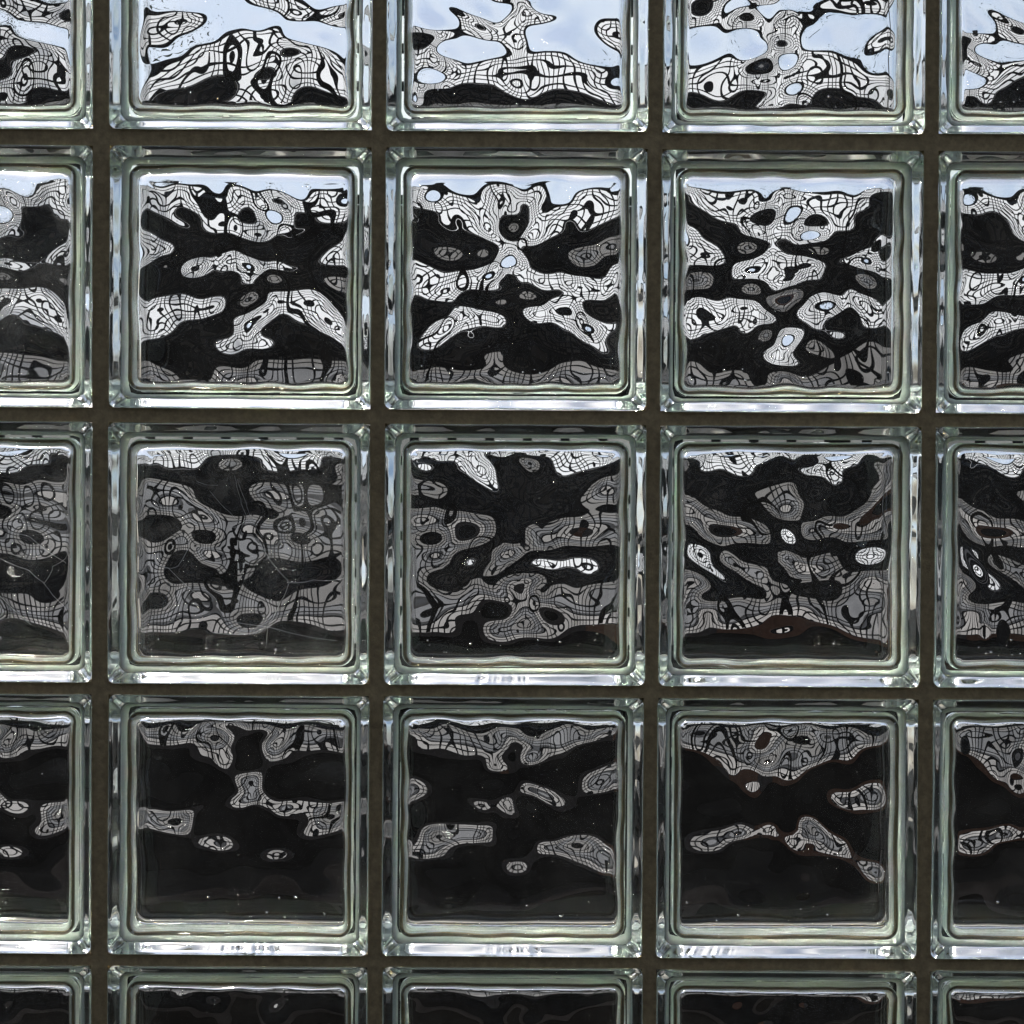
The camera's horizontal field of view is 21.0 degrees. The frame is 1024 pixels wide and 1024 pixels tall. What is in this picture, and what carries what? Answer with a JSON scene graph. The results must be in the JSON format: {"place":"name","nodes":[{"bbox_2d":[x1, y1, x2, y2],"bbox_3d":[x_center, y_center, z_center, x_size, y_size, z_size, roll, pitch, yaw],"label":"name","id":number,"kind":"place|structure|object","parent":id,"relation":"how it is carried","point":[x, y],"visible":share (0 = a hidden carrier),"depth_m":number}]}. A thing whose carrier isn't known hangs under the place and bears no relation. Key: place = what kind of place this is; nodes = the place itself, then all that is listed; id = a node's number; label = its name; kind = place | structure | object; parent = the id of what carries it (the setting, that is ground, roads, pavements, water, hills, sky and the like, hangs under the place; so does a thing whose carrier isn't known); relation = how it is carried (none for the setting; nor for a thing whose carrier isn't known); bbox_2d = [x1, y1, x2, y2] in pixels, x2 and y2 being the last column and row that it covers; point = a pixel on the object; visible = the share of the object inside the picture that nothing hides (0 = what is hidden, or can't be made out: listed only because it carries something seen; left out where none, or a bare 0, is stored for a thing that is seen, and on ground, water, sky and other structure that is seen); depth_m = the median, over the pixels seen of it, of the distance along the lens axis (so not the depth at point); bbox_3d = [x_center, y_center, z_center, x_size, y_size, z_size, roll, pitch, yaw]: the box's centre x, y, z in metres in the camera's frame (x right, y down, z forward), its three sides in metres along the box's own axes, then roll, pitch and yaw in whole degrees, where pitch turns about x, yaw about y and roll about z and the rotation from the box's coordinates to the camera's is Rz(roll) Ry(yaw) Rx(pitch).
{"place":"outdoors","nodes":[
{"label":"outdoors","id":0,"kind":"place"},
{"bbox_3d":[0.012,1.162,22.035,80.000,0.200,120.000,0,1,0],"label":"ground","id":1,"kind":"structure","parent":0,"visible":0},
{"bbox_3d":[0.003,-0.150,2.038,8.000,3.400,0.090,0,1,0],"label":"wall","id":2,"kind":"structure","parent":1,"relation":"on","visible":0},
{"bbox_2d":[0,0,1023,1023],"bbox_3d":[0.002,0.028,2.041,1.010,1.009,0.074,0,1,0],"label":"mortar joints","id":3,"kind":"object","parent":2,"relation":"attached to","point":[102,138],"visible":0.73,"depth_m":2.00},
{"bbox_2d":[0,693,91,953],"bbox_3d":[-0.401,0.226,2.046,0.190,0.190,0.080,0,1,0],"label":"glass block","id":4,"kind":"structure","parent":3,"relation":"in","point":[45,810],"depth_m":2.01},
{"bbox_2d":[0,965,91,1023],"bbox_3d":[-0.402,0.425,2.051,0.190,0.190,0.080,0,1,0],"label":"glass block","id":5,"kind":"structure","parent":3,"relation":"in","point":[45,994],"depth_m":2.01},
{"bbox_2d":[0,144,92,407],"bbox_3d":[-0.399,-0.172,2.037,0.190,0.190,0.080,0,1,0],"label":"glass block","id":6,"kind":"structure","parent":3,"relation":"attached to","point":[46,240],"depth_m":2.00},
{"bbox_2d":[0,421,92,682],"bbox_3d":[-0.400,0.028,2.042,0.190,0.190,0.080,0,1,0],"label":"glass block","id":7,"kind":"structure","parent":3,"relation":"attached to","point":[46,479],"depth_m":2.00},
{"bbox_2d":[0,0,92,128],"bbox_3d":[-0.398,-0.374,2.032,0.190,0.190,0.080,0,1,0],"label":"glass block","id":8,"kind":"structure","parent":3,"relation":"in","point":[46,64],"depth_m":1.99},
{"bbox_2d":[107,965,367,1023],"bbox_3d":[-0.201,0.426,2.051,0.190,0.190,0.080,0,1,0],"label":"glass block","id":9,"kind":"structure","parent":3,"relation":"in","point":[229,995],"depth_m":2.01},
{"bbox_2d":[107,694,369,955],"bbox_3d":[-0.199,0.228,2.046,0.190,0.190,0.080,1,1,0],"label":"glass block","id":10,"kind":"structure","parent":3,"relation":"attached to","point":[238,824],"depth_m":2.01},
{"bbox_2d":[108,422,369,684],"bbox_3d":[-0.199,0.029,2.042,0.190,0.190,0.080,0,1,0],"label":"glass block","id":11,"kind":"structure","parent":3,"relation":"in","point":[238,553],"depth_m":2.00},
{"bbox_2d":[109,145,371,409],"bbox_3d":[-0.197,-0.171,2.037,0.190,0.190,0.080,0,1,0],"label":"glass block","id":12,"kind":"structure","parent":3,"relation":"attached to","point":[239,277],"depth_m":2.00},
{"bbox_2d":[109,0,371,129],"bbox_3d":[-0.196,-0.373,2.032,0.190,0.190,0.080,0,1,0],"label":"glass block","id":13,"kind":"structure","parent":3,"relation":"in","point":[251,64],"depth_m":1.99},
{"bbox_2d":[381,696,643,957],"bbox_3d":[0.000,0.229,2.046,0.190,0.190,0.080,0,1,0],"label":"glass block","id":14,"kind":"structure","parent":3,"relation":"attached to","point":[512,826],"depth_m":2.01},
{"bbox_2d":[382,967,642,1023],"bbox_3d":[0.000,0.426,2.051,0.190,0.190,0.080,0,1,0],"label":"glass block","id":15,"kind":"structure","parent":3,"relation":"in","point":[463,995],"depth_m":2.01},
{"bbox_2d":[384,424,646,685],"bbox_3d":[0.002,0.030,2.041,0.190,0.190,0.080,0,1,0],"label":"glass block","id":16,"kind":"structure","parent":3,"relation":"in","point":[514,554],"depth_m":2.00},
{"bbox_2d":[384,147,647,410],"bbox_3d":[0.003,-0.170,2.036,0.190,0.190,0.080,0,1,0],"label":"glass block","id":17,"kind":"structure","parent":3,"relation":"attached to","point":[515,278],"depth_m":2.00},
{"bbox_2d":[386,0,648,131],"bbox_3d":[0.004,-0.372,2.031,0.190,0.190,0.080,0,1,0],"label":"glass block","id":18,"kind":"structure","parent":3,"relation":"in","point":[522,65],"depth_m":1.99},
{"bbox_2d":[656,969,916,1023],"bbox_3d":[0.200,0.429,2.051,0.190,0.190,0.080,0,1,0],"label":"glass block","id":19,"kind":"structure","parent":3,"relation":"in","point":[684,996],"depth_m":2.01},
{"bbox_2d":[656,698,917,958],"bbox_3d":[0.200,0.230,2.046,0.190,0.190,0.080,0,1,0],"label":"glass block","id":20,"kind":"structure","parent":3,"relation":"attached to","point":[786,828],"depth_m":2.01},
{"bbox_2d":[658,425,921,687],"bbox_3d":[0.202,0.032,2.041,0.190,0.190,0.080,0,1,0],"label":"glass block","id":21,"kind":"structure","parent":3,"relation":"attached to","point":[789,556],"depth_m":2.00},
{"bbox_2d":[660,150,923,412],"bbox_3d":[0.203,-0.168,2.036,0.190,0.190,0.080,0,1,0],"label":"glass block","id":22,"kind":"structure","parent":3,"relation":"attached to","point":[791,281],"depth_m":2.00},
{"bbox_2d":[662,0,925,133],"bbox_3d":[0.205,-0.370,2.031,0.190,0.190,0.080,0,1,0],"label":"glass block","id":23,"kind":"structure","parent":3,"relation":"attached to","point":[801,66],"depth_m":1.99},
{"bbox_2d":[930,699,1023,959],"bbox_3d":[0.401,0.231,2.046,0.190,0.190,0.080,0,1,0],"label":"glass block","id":24,"kind":"structure","parent":3,"relation":"in","point":[977,879],"depth_m":2.01},
{"bbox_2d":[930,970,1023,1023],"bbox_3d":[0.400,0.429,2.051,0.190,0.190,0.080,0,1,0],"label":"glass block","id":25,"kind":"structure","parent":3,"relation":"in","point":[976,996],"depth_m":2.01},
{"bbox_2d":[933,426,1023,687],"bbox_3d":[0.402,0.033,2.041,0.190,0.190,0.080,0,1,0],"label":"glass block","id":26,"kind":"structure","parent":3,"relation":"attached to","point":[979,571],"depth_m":2.00},
{"bbox_2d":[936,151,1023,413],"bbox_3d":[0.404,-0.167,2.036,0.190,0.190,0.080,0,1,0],"label":"glass block","id":27,"kind":"structure","parent":3,"relation":"in","point":[980,319],"depth_m":2.00},
{"bbox_2d":[939,0,1023,133],"bbox_3d":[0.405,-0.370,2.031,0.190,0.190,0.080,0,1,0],"label":"glass block","id":28,"kind":"structure","parent":3,"relation":"attached to","point":[981,66],"depth_m":1.99}
]}

